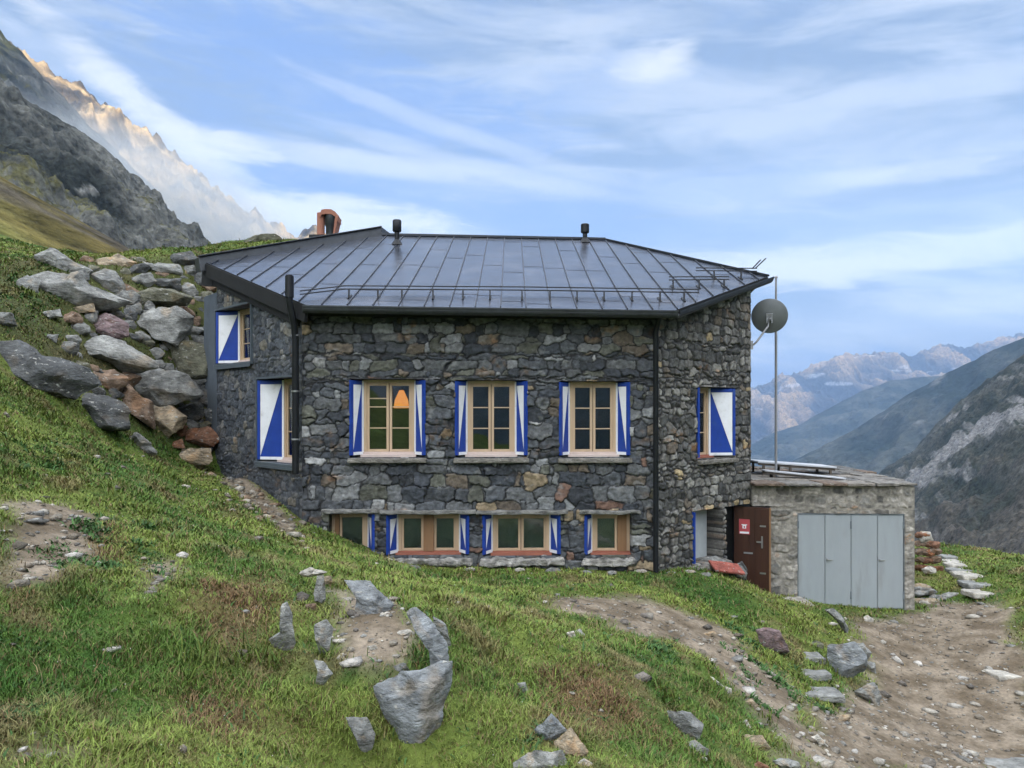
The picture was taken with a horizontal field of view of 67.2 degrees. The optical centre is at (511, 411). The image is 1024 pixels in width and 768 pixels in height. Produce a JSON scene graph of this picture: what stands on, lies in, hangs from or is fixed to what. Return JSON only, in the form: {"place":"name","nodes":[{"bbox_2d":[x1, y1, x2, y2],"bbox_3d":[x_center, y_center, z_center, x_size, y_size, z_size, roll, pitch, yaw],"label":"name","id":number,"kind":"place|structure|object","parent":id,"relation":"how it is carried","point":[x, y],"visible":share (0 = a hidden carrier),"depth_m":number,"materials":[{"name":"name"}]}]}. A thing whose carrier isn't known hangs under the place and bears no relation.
{"place":"outdoors","nodes":[
{"label":"outdoors","id":0,"kind":"place"},
{"bbox_2d":[0,176,129,253],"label":"hillside","id":1,"kind":"structure","parent":0,"point":[26,216],"depth_m":58.12,"materials":[{"name":"plant"}]},
{"bbox_2d":[0,78,209,250],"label":"cliff","id":2,"kind":"structure","parent":0,"point":[56,162],"depth_m":284.31,"materials":[{"name":"stone"}]},
{"bbox_2d":[0,30,212,243],"bbox_3d":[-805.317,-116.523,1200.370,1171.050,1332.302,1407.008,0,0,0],"label":"misty ridge","id":3,"kind":"structure","parent":0,"point":[21,73],"depth_m":892.35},
{"bbox_2d":[9,41,316,242],"bbox_3d":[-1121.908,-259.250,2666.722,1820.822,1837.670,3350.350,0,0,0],"label":"sunlit ridge","id":4,"kind":"structure","parent":0,"point":[189,194],"depth_m":2028.96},
{"bbox_2d":[0,234,1023,767],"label":"ground","id":5,"kind":"structure","parent":0,"point":[890,752],"depth_m":8.12,"materials":[{"name":"plant"}]},
{"bbox_2d":[0,312,17,326],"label":"boulder","id":6,"kind":"object","parent":5,"relation":"on","point":[8,319],"visible":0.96,"depth_m":12.09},
{"bbox_2d":[16,275,39,292],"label":"boulder","id":7,"kind":"object","parent":5,"relation":"on","point":[30,282],"visible":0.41,"depth_m":14.24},
{"bbox_2d":[0,340,101,399],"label":"boulder","id":8,"kind":"object","parent":5,"relation":"on","point":[32,367],"visible":0.85,"depth_m":11.50,"materials":[{"name":"stone"}]},
{"bbox_2d":[43,309,62,318],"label":"boulder","id":9,"kind":"object","parent":5,"relation":"on","point":[51,314],"visible":0.89,"depth_m":13.59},
{"bbox_2d":[34,247,93,274],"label":"boulder","id":10,"kind":"object","parent":5,"relation":"on","point":[55,257],"visible":0.62,"depth_m":15.60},
{"bbox_2d":[61,341,79,356],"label":"boulder","id":11,"kind":"object","parent":5,"relation":"on","point":[71,347],"visible":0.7,"depth_m":13.18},
{"bbox_2d":[63,311,83,324],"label":"boulder","id":12,"kind":"object","parent":5,"relation":"on","point":[72,317],"visible":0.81,"depth_m":14.01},
{"bbox_2d":[66,335,81,343],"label":"boulder","id":13,"kind":"object","parent":5,"relation":"on","point":[76,339],"visible":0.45,"depth_m":13.48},
{"bbox_2d":[71,322,90,335],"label":"boulder","id":14,"kind":"object","parent":5,"relation":"on","point":[83,329],"visible":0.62,"depth_m":13.98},
{"bbox_2d":[31,271,132,311],"bbox_3d":[-8.275,-2.306,14.735,1.810,0.782,0.955,0,0,-31],"label":"boulder","id":15,"kind":"object","parent":5,"relation":"on","point":[76,288],"visible":0.72,"depth_m":14.51,"materials":[{"name":"stone"}]},
{"bbox_2d":[73,303,95,312],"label":"boulder","id":16,"kind":"object","parent":5,"relation":"on","point":[88,307],"visible":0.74,"depth_m":14.46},
{"bbox_2d":[85,310,98,323],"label":"boulder","id":17,"kind":"object","parent":5,"relation":"on","point":[92,317],"visible":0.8,"depth_m":14.49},
{"bbox_2d":[81,393,130,431],"bbox_3d":[-6.868,0.001,12.575,1.280,0.646,0.625,0,0,0],"label":"boulder","id":18,"kind":"object","parent":5,"relation":"on","point":[107,413],"visible":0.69,"depth_m":12.42,"materials":[{"name":"stone"}]},
{"bbox_2d":[91,268,125,293],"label":"boulder","id":19,"kind":"object","parent":5,"relation":"on","point":[110,280],"visible":0.8,"depth_m":15.69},
{"bbox_2d":[93,369,128,390],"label":"boulder","id":20,"kind":"object","parent":5,"relation":"on","point":[111,378],"visible":0.66,"depth_m":13.58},
{"bbox_2d":[94,313,128,338],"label":"boulder","id":21,"kind":"object","parent":5,"relation":"on","point":[111,325],"visible":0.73,"depth_m":14.48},
{"bbox_2d":[108,388,120,398],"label":"boulder","id":22,"kind":"object","parent":5,"relation":"on","point":[114,393],"visible":0.68,"depth_m":13.54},
{"bbox_2d":[106,309,124,318],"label":"boulder","id":23,"kind":"object","parent":5,"relation":"on","point":[118,313],"visible":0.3,"depth_m":15.10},
{"bbox_2d":[96,253,136,266],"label":"boulder","id":24,"kind":"object","parent":5,"relation":"on","point":[118,259],"visible":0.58,"depth_m":16.69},
{"bbox_2d":[84,335,158,373],"bbox_3d":[-7.414,-1.068,14.177,1.766,0.720,0.730,0,0,-17],"label":"boulder","id":25,"kind":"object","parent":5,"relation":"on","point":[121,355],"visible":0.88,"depth_m":14.03,"materials":[{"name":"stone"}]},
{"bbox_2d":[115,290,139,306],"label":"boulder","id":26,"kind":"object","parent":5,"relation":"on","point":[133,296],"visible":0.65,"depth_m":15.66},
{"bbox_2d":[123,307,137,320],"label":"boulder","id":27,"kind":"object","parent":5,"relation":"on","point":[132,313],"visible":0.52,"depth_m":15.47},
{"bbox_2d":[122,372,141,384],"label":"boulder","id":28,"kind":"object","parent":5,"relation":"on","point":[134,379],"visible":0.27,"depth_m":14.21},
{"bbox_2d":[126,302,142,314],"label":"boulder","id":29,"kind":"object","parent":5,"relation":"on","point":[137,307],"visible":0.59,"depth_m":15.65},
{"bbox_2d":[120,384,155,428],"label":"boulder","id":30,"kind":"object","parent":5,"relation":"on","point":[141,408],"visible":0.66,"depth_m":13.78,"materials":[{"name":"stone"}]},
{"bbox_2d":[129,263,149,273],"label":"boulder","id":31,"kind":"object","parent":5,"relation":"on","point":[141,268],"visible":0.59,"depth_m":16.64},
{"bbox_2d":[129,432,157,455],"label":"boulder","id":32,"kind":"object","parent":5,"relation":"on","point":[143,442],"visible":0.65,"depth_m":13.04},
{"bbox_2d":[131,272,156,287],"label":"boulder","id":33,"kind":"object","parent":5,"relation":"on","point":[148,280],"visible":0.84,"depth_m":16.36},
{"bbox_2d":[150,347,164,359],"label":"boulder","id":34,"kind":"object","parent":5,"relation":"on","point":[158,353],"visible":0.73,"depth_m":15.26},
{"bbox_2d":[144,261,182,274],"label":"boulder","id":35,"kind":"object","parent":5,"relation":"on","point":[176,269],"visible":0.77,"depth_m":16.91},
{"bbox_2d":[136,306,193,345],"bbox_3d":[-7.154,-1.744,15.736,1.255,0.834,0.751,0,0,0],"label":"boulder","id":36,"kind":"object","parent":5,"relation":"on","point":[173,325],"visible":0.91,"depth_m":15.50,"materials":[{"name":"stone"}]},
{"bbox_2d":[137,287,192,306],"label":"boulder","id":37,"kind":"object","parent":5,"relation":"on","point":[164,297],"visible":0.75,"depth_m":15.95,"materials":[{"name":"stone"}]},
{"bbox_2d":[155,278,181,290],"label":"boulder","id":38,"kind":"object","parent":5,"relation":"on","point":[174,283],"visible":0.75,"depth_m":16.55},
{"bbox_2d":[134,368,203,406],"bbox_3d":[-6.673,-0.453,14.678,1.471,0.821,0.858,0,0,-24],"label":"boulder","id":39,"kind":"object","parent":5,"relation":"on","point":[159,387],"visible":0.72,"depth_m":14.47,"materials":[{"name":"stone"}]},
{"bbox_2d":[154,405,186,437],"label":"boulder","id":40,"kind":"object","parent":5,"relation":"on","point":[170,420],"visible":0.71,"depth_m":14.28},
{"bbox_2d":[172,439,184,448],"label":"boulder","id":41,"kind":"object","parent":5,"relation":"on","point":[178,444],"visible":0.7,"depth_m":14.34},
{"bbox_2d":[170,251,196,265],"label":"boulder","id":42,"kind":"object","parent":5,"relation":"on","point":[185,258],"visible":0.65,"depth_m":17.32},
{"bbox_2d":[170,340,207,379],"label":"boulder","id":43,"kind":"object","parent":5,"relation":"on","point":[189,358],"visible":0.66,"depth_m":15.52,"materials":[{"name":"stone"}]},
{"bbox_2d":[184,265,195,275],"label":"boulder","id":44,"kind":"object","parent":5,"relation":"on","point":[190,270],"visible":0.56,"depth_m":17.24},
{"bbox_2d":[182,282,198,296],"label":"boulder","id":45,"kind":"object","parent":5,"relation":"on","point":[188,288],"visible":0.59,"depth_m":16.83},
{"bbox_2d":[179,402,204,420],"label":"boulder","id":46,"kind":"object","parent":5,"relation":"on","point":[194,411],"visible":0.73,"depth_m":15.17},
{"bbox_2d":[179,448,212,468],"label":"boulder","id":47,"kind":"object","parent":5,"relation":"on","point":[199,458],"visible":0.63,"depth_m":14.36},
{"bbox_2d":[190,334,203,343],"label":"boulder","id":48,"kind":"object","parent":5,"relation":"on","point":[198,338],"visible":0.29,"depth_m":16.21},
{"bbox_2d":[185,426,218,447],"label":"boulder","id":49,"kind":"object","parent":5,"relation":"on","point":[206,437],"visible":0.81,"depth_m":14.90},
{"bbox_2d":[198,389,207,407],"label":"boulder","id":50,"kind":"object","parent":5,"relation":"on","point":[203,400],"visible":0.3,"depth_m":15.55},
{"bbox_2d":[204,408,211,426],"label":"boulder","id":51,"kind":"object","parent":5,"relation":"on","point":[208,414],"visible":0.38,"depth_m":15.32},
{"bbox_2d":[202,468,309,548],"bbox_3d":[-3.886,1.462,12.125,1.193,0.778,6.538,0,0,-36],"label":"wall foot rubble","id":52,"kind":"object","parent":5,"relation":"on","point":[248,499],"depth_m":12.21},
{"bbox_2d":[243,233,281,242],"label":"boulder","id":53,"kind":"object","parent":5,"relation":"on","point":[263,237],"visible":0.49,"depth_m":22.75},
{"bbox_2d":[269,602,295,651],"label":"boulder","id":54,"kind":"object","parent":5,"relation":"on","point":[284,637],"visible":0.98,"depth_m":5.33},
{"bbox_2d":[299,567,326,576],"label":"boulder","id":55,"kind":"object","parent":5,"relation":"on","point":[310,572],"visible":0.97,"depth_m":6.38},
{"bbox_2d":[314,575,325,603],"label":"boulder","id":56,"kind":"object","parent":5,"relation":"on","point":[319,593],"visible":1,"depth_m":6.29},
{"bbox_2d":[314,619,332,653],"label":"boulder","id":57,"kind":"object","parent":5,"relation":"on","point":[323,631],"visible":0.98,"depth_m":5.34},
{"bbox_2d":[314,660,332,684],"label":"boulder","id":58,"kind":"object","parent":5,"relation":"on","point":[324,674],"visible":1,"depth_m":4.99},
{"bbox_2d":[346,717,374,752],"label":"boulder","id":59,"kind":"object","parent":5,"relation":"on","point":[363,732],"visible":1,"depth_m":4.58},
{"bbox_2d":[344,580,393,614],"bbox_3d":[-1.154,1.562,6.211,0.412,0.397,0.228,0,0,0],"label":"boulder","id":60,"kind":"object","parent":5,"relation":"on","point":[370,598],"visible":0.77,"depth_m":6.14,"materials":[{"name":"stone"}]},
{"bbox_2d":[373,607,452,743],"bbox_3d":[-0.603,1.779,4.992,0.460,0.899,0.570,0,0,31],"label":"boulder","id":61,"kind":"object","parent":5,"relation":"on","point":[411,703],"visible":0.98,"depth_m":4.80,"materials":[{"name":"stone"}]},
{"bbox_2d":[1,392,829,763],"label":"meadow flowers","id":62,"kind":"object","parent":5,"relation":"on","point":[423,574],"visible":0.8,"depth_m":7.30,"materials":[{"name":"green plant"}]},
{"bbox_2d":[433,616,450,645],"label":"boulder","id":63,"kind":"object","parent":5,"relation":"on","point":[440,625],"visible":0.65,"depth_m":5.43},
{"bbox_2d":[195,209,773,591],"bbox_3d":[-0.300,-0.206,17.017,12.000,9.612,9.966,0,0,0],"label":"stone hut","id":64,"kind":"object","parent":5,"relation":"on","point":[584,401],"visible":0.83,"depth_m":12.81,"materials":[{"name":"stone"}]},
{"bbox_2d":[213,308,253,369],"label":"window","id":65,"kind":"structure","parent":64,"relation":"in","point":[233,327],"depth_m":14.93,"materials":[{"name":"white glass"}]},
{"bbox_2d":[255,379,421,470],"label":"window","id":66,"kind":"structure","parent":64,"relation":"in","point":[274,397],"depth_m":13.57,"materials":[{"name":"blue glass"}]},
{"bbox_2d":[321,508,380,551],"bbox_3d":[-2.605,1.964,12.641,0.960,0.797,0.468,0,0,0],"label":"window","id":67,"kind":"structure","parent":64,"relation":"in","point":[356,525],"depth_m":12.75,"materials":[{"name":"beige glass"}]},
{"bbox_2d":[347,380,426,462],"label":"window","id":68,"kind":"structure","parent":64,"relation":"in","point":[359,391],"depth_m":12.70,"materials":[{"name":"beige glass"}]},
{"bbox_2d":[394,386,408,407],"bbox_3d":[-1.909,-0.471,13.304,0.270,0.810,0.270,0,0,0],"label":"pendant lamp","id":69,"kind":"object","parent":64,"relation":"hanging from","point":[401,399],"visible":0.91,"depth_m":13.22,"materials":[{"name":"metal"}]},
{"bbox_2d":[380,509,475,566],"bbox_3d":[-1.364,2.059,12.653,1.567,0.943,0.508,0,0,0],"label":"window","id":70,"kind":"structure","parent":64,"relation":"in","point":[408,532],"depth_m":12.74,"materials":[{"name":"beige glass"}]},
{"bbox_2d":[453,381,528,462],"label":"window","id":71,"kind":"structure","parent":64,"relation":"in","point":[491,417],"depth_m":12.82,"materials":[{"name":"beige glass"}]},
{"bbox_2d":[476,509,567,567],"bbox_3d":[0.166,2.065,12.705,1.501,0.937,0.508,0,0,0],"label":"window","id":72,"kind":"structure","parent":64,"relation":"in","point":[504,532],"depth_m":12.79,"materials":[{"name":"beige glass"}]},
{"bbox_2d":[558,382,631,462],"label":"window","id":73,"kind":"structure","parent":64,"relation":"in","point":[578,406],"depth_m":12.85,"materials":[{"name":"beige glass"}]},
{"bbox_2d":[579,510,640,566],"bbox_3d":[1.603,2.073,12.757,1.004,0.938,0.497,0,0,0],"label":"window","id":74,"kind":"structure","parent":64,"relation":"in","point":[606,532],"depth_m":12.86,"materials":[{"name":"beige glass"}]},
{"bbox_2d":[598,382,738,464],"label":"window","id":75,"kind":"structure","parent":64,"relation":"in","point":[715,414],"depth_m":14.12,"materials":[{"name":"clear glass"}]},
{"bbox_2d":[690,509,731,570],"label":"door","id":76,"kind":"structure","parent":64,"relation":"in","point":[699,519],"depth_m":14.06,"materials":[{"name":"blue paint"}]},
{"bbox_2d":[734,506,770,591],"bbox_3d":[4.516,2.619,14.478,0.666,1.661,0.108,0,0,25],"label":"entrance door","id":77,"kind":"structure","parent":64,"relation":"in","point":[753,549],"depth_m":14.45,"materials":[{"name":"wood"}]},
{"bbox_2d":[751,299,787,348],"bbox_3d":[4.842,-1.681,14.842,0.759,0.978,0.560,0,0,-20],"label":"satellite dish","id":78,"kind":"object","parent":64,"relation":"attached to","point":[769,315],"visible":1,"depth_m":14.75,"materials":[{"name":"metal"}]},
{"bbox_2d":[0,237,1023,767],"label":"grass","id":79,"kind":"structure","parent":5,"relation":"on","point":[136,753],"depth_m":6.11,"materials":[{"name":"plant"}]},
{"bbox_2d":[0,257,1023,767],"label":"leafy weeds","id":80,"kind":"object","parent":5,"relation":"on","point":[92,529],"visible":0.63,"depth_m":7.09,"materials":[{"name":"green plant"}]},
{"bbox_2d":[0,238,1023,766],"bbox_3d":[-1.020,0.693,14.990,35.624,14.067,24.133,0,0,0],"label":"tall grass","id":81,"kind":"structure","parent":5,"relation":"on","point":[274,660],"depth_m":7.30,"materials":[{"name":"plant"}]},
{"bbox_2d":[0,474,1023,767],"bbox_3d":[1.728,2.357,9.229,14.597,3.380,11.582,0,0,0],"label":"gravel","id":82,"kind":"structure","parent":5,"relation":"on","point":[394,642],"depth_m":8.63,"materials":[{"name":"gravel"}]},
{"bbox_2d":[0,252,1023,767],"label":"rubble","id":83,"kind":"object","parent":5,"relation":"on","point":[642,676],"visible":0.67,"depth_m":8.49,"materials":[{"name":"stone"}]},
{"bbox_2d":[513,750,568,767],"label":"boulder","id":84,"kind":"object","parent":5,"relation":"on","point":[538,759],"visible":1,"depth_m":4.60,"materials":[{"name":"stone"}]},
{"bbox_2d":[534,713,566,740],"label":"boulder","id":85,"kind":"object","parent":5,"relation":"on","point":[551,726],"visible":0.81,"depth_m":4.94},
{"bbox_2d":[554,727,588,756],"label":"boulder","id":86,"kind":"object","parent":5,"relation":"on","point":[568,741],"visible":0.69,"depth_m":4.83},
{"bbox_2d":[667,710,703,739],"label":"boulder","id":87,"kind":"object","parent":5,"relation":"on","point":[690,724],"visible":0.81,"depth_m":5.94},
{"bbox_2d":[688,740,708,755],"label":"boulder","id":88,"kind":"object","parent":5,"relation":"on","point":[701,747],"visible":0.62,"depth_m":5.66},
{"bbox_2d":[696,556,724,561],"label":"boulder","id":89,"kind":"object","parent":5,"relation":"on","point":[714,558],"visible":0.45,"depth_m":13.76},
{"bbox_2d":[708,560,744,574],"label":"red slab","id":90,"kind":"structure","parent":5,"relation":"on","point":[725,567],"depth_m":13.31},
{"bbox_2d":[744,734,770,750],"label":"stone","id":91,"kind":"object","parent":5,"relation":"on","point":[758,738],"visible":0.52,"depth_m":6.56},
{"bbox_2d":[756,627,789,653],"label":"boulder","id":92,"kind":"object","parent":5,"relation":"on","point":[772,638],"visible":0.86,"depth_m":10.15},
{"bbox_2d":[773,758,800,767],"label":"stone","id":93,"kind":"object","parent":5,"relation":"on","point":[784,763],"visible":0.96,"depth_m":6.40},
{"bbox_2d":[804,652,825,664],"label":"stone slab","id":94,"kind":"structure","parent":5,"relation":"on","point":[814,655],"depth_m":10.51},
{"bbox_2d":[801,669,831,680],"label":"stone slab","id":95,"kind":"structure","parent":5,"relation":"on","point":[823,675],"depth_m":9.84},
{"bbox_2d":[806,686,845,702],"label":"stone slab","id":96,"kind":"structure","parent":5,"relation":"on","point":[832,694],"depth_m":9.17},
{"bbox_2d":[750,465,916,609],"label":"stone shed","id":97,"kind":"structure","parent":5,"relation":"on","point":[850,539],"depth_m":14.50,"materials":[{"name":"grey stone"}]},
{"bbox_2d":[774,275,778,476],"bbox_3d":[5.383,-0.695,15.700,0.114,4.174,0.120,0,0,0],"label":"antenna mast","id":98,"kind":"object","parent":97,"relation":"on","point":[775,277],"visible":0.58,"depth_m":15.68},
{"bbox_2d":[751,459,836,474],"bbox_3d":[5.932,1.177,16.400,1.640,0.309,0.800,0,0,0],"label":"table","id":99,"kind":"object","parent":97,"relation":"on","point":[790,465],"visible":0.74,"depth_m":16.03,"materials":[{"name":"grey metal"}]},
{"bbox_2d":[761,469,845,479],"bbox_3d":[5.801,1.266,15.375,1.569,0.209,0.272,0,0,13],"label":"bench","id":100,"kind":"object","parent":97,"relation":"on","point":[772,473],"visible":0.91,"depth_m":15.30,"materials":[{"name":"grey wood"}]},
{"bbox_2d":[798,515,824,602],"bbox_3d":[5.645,2.815,14.544,0.504,1.754,0.061,0,0,0],"label":"door","id":101,"kind":"structure","parent":97,"relation":"in","point":[811,528],"depth_m":14.52,"materials":[{"name":"metal"}]},
{"bbox_2d":[825,515,851,605],"bbox_3d":[6.147,2.815,14.502,0.485,1.754,0.102,0,0,0],"label":"door","id":102,"kind":"structure","parent":97,"relation":"in","point":[838,528],"depth_m":14.50,"materials":[{"name":"metal"}]},
{"bbox_2d":[851,515,876,607],"bbox_3d":[6.627,2.815,14.503,0.477,1.754,0.041,0,0,2],"label":"door","id":103,"kind":"structure","parent":97,"relation":"in","point":[864,527],"depth_m":14.48,"materials":[{"name":"metal"}]},
{"bbox_2d":[877,515,903,608],"bbox_3d":[7.115,2.815,14.462,0.485,1.754,0.102,0,0,0],"label":"door","id":104,"kind":"structure","parent":97,"relation":"in","point":[890,593],"depth_m":14.46,"materials":[{"name":"metal"}]},
{"bbox_2d":[825,608,848,633],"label":"stone","id":105,"kind":"object","parent":5,"relation":"on","point":[836,616],"visible":1,"depth_m":12.23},
{"bbox_2d":[827,642,866,677],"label":"boulder","id":106,"kind":"object","parent":5,"relation":"on","point":[849,660],"visible":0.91,"depth_m":10.28,"materials":[{"name":"stone"}]},
{"bbox_2d":[854,682,881,705],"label":"boulder","id":107,"kind":"object","parent":5,"relation":"on","point":[870,692],"visible":0.97,"depth_m":9.80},
{"bbox_2d":[942,562,967,567],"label":"stone slab","id":108,"kind":"structure","parent":5,"relation":"on","point":[953,564],"depth_m":16.81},
{"bbox_2d":[952,572,984,579],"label":"stone slab","id":109,"kind":"structure","parent":5,"relation":"on","point":[964,576],"depth_m":15.44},
{"bbox_2d":[957,580,992,588],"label":"stone slab","id":110,"kind":"structure","parent":5,"relation":"on","point":[970,584],"depth_m":14.97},
{"bbox_2d":[960,589,993,598],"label":"stone slab","id":111,"kind":"structure","parent":5,"relation":"on","point":[975,593],"depth_m":14.52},
{"bbox_2d":[983,669,1021,681],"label":"stone slab","id":112,"kind":"structure","parent":5,"relation":"on","point":[1000,675],"depth_m":11.15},
{"bbox_2d":[984,757,1023,767],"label":"stone slab","id":113,"kind":"structure","parent":5,"relation":"on","point":[1015,762],"depth_m":8.69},
{"bbox_2d":[0,0,1023,387],"label":"sky","id":114,"kind":"structure","parent":0,"point":[869,151],"materials":[{"name":"blue"}]},
{"bbox_2d":[751,376,939,465],"bbox_3d":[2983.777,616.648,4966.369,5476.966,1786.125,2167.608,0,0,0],"label":"ridge","id":115,"kind":"structure","parent":0,"point":[838,420],"depth_m":5017.42,"materials":[{"name":"stone"}]},
{"bbox_2d":[751,333,1023,443],"bbox_3d":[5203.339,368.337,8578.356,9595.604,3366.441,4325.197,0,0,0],"label":"range","id":116,"kind":"structure","parent":0,"point":[810,391],"depth_m":8440.80,"materials":[{"name":"stone"}]},
{"bbox_2d":[791,338,1023,473],"bbox_3d":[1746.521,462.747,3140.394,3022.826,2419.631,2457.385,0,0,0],"label":"blue ridge","id":117,"kind":"structure","parent":0,"point":[891,434],"depth_m":2861.98,"materials":[{"name":"stone"}]},
{"bbox_2d":[879,354,1023,555],"bbox_3d":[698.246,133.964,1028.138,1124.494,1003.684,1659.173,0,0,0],"label":"valley slope","id":118,"kind":"structure","parent":0,"point":[961,465],"depth_m":636.30,"materials":[{"name":"stone"}]},
{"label":"stone","id":119,"kind":"object","parent":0,"visible":0},
{"bbox_2d":[919,531,932,542],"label":"stone","id":120,"kind":"object","parent":119,"relation":"on","point":[923,539],"visible":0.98,"depth_m":16.58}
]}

